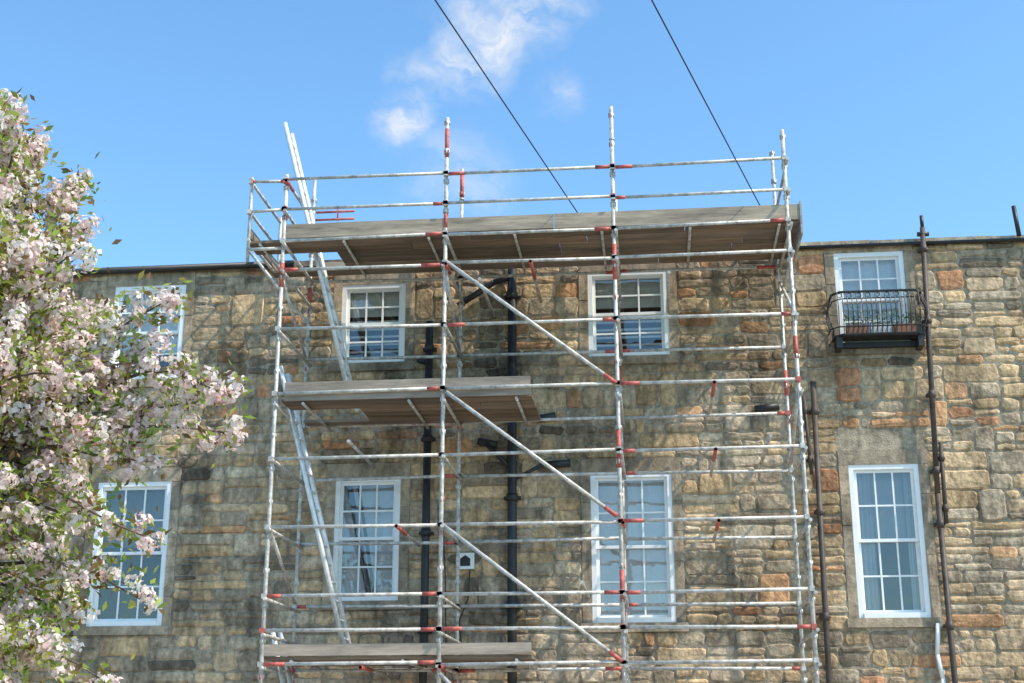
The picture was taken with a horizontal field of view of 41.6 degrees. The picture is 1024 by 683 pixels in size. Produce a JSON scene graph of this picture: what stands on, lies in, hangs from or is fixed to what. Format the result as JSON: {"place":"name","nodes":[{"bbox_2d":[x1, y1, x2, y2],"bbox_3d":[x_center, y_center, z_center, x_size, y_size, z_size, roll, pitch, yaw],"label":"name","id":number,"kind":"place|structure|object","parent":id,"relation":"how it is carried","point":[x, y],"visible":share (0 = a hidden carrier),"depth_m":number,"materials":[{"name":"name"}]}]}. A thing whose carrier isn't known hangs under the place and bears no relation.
{"place":"outdoors","nodes":[
{"label":"outdoors","id":0,"kind":"place"},
{"bbox_2d":[0,0,1023,268],"label":"sky","id":1,"kind":"structure","parent":0,"point":[891,113],"materials":[{"name":"blue"}]},
{"label":"paved courtyard","id":2,"kind":"structure","parent":0,"visible":0},
{"bbox_2d":[0,87,255,682],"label":"cherry blossom tree","id":3,"kind":"object","parent":2,"relation":"on","point":[36,467],"visible":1,"depth_m":8.49,"materials":[{"name":"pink plant"}]},
{"bbox_2d":[270,628,292,682],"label":"ladder","id":4,"kind":"object","parent":2,"relation":"on","point":[286,671],"visible":0.46,"depth_m":17.27,"materials":[{"name":"metal"}]},
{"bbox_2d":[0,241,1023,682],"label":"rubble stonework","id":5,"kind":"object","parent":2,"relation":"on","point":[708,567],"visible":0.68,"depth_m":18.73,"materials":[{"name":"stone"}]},
{"bbox_2d":[935,623,945,682],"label":"white overflow pipe","id":6,"kind":"object","parent":5,"relation":"attached to","point":[937,653],"visible":1,"depth_m":17.50,"materials":[{"name":"paint"}]},
{"bbox_2d":[246,106,821,682],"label":"scaffolding","id":7,"kind":"object","parent":2,"relation":"on","point":[614,238],"visible":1,"depth_m":17.88,"materials":[{"name":"metal"}]},
{"bbox_2d":[279,366,353,655],"bbox_3d":[-2.603,2.224,17.880,1.114,3.877,0.436,-2,-17,6],"label":"ladder","id":8,"kind":"object","parent":7,"relation":"on","point":[316,507],"visible":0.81,"depth_m":17.81,"materials":[{"name":"metal"}]},
{"bbox_2d":[283,122,359,411],"bbox_3d":[-2.688,-1.094,18.897,1.184,4.217,0.436,-2,-17,6],"label":"ladder","id":9,"kind":"object","parent":7,"relation":"on","point":[323,279],"visible":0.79,"depth_m":18.88,"materials":[{"name":"metal"}]},
{"label":"ground","id":10,"kind":"structure","parent":0,"visible":0},
{"bbox_2d":[0,242,1023,682],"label":"stone wall","id":11,"kind":"structure","parent":10,"relation":"on","point":[860,436],"depth_m":18.71,"materials":[{"name":"brown stone"}]},
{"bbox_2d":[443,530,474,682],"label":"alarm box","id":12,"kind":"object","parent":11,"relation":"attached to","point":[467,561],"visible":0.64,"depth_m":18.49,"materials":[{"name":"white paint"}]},
{"bbox_2d":[98,307,913,618],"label":"rooms","id":13,"kind":"object","parent":11,"relation":"in","point":[888,567],"depth_m":20.80,"materials":[{"name":"grey"}]},
{"bbox_2d":[86,251,930,625],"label":"sash window frames","id":14,"kind":"structure","parent":11,"relation":"attached to","point":[666,479],"depth_m":18.95,"materials":[{"name":"white paint"}]},
{"bbox_2d":[103,260,920,614],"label":"blinds and curtains","id":15,"kind":"object","parent":14,"relation":"attached to","point":[655,560],"visible":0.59,"depth_m":18.84,"materials":[{"name":"fabric"}]},
{"bbox_2d":[73,245,944,635],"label":"window surrounds","id":16,"kind":"object","parent":11,"relation":"attached to","point":[659,463],"visible":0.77,"depth_m":18.88,"materials":[{"name":"stone"}]},
{"bbox_2d":[73,235,1023,275],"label":"eaves course","id":17,"kind":"object","parent":11,"relation":"on","point":[304,264],"visible":0.13,"depth_m":19.29,"materials":[{"name":"stone"}]},
{"bbox_2d":[65,237,1023,275],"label":"gutters","id":18,"kind":"object","parent":17,"relation":"attached to","point":[189,267],"visible":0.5,"depth_m":20.10,"materials":[{"name":"black metal"}]},
{"bbox_2d":[417,205,1020,682],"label":"downpipes","id":19,"kind":"object","parent":11,"relation":"attached to","point":[427,439],"visible":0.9,"depth_m":18.49,"materials":[{"name":"black metal"}]},
{"bbox_2d":[826,288,928,352],"bbox_3d":[5.084,-0.295,18.755,1.368,0.808,0.414,-2,-17,6],"label":"iron window balcony","id":20,"kind":"structure","parent":11,"relation":"attached to","point":[918,342],"depth_m":18.68,"materials":[{"name":"black metal"}]},
{"bbox_2d":[844,296,917,332],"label":"window planters","id":21,"kind":"object","parent":20,"relation":"on","point":[880,328],"depth_m":18.68,"materials":[{"name":"plant"}]},
{"bbox_3d":[-7.274,-6.120,-9.479,1.000,9.400,0.318,-2,-17,6],"label":"utility pole","id":22,"kind":"object","parent":10,"relation":"on","visible":0},
{"bbox_2d":[435,0,577,212],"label":"overhead cable","id":23,"kind":"object","parent":22,"relation":"attached to","point":[501,99],"depth_m":15.22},
{"bbox_2d":[651,0,759,204],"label":"overhead cable","id":24,"kind":"object","parent":22,"relation":"attached to","point":[702,96],"depth_m":14.87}
]}

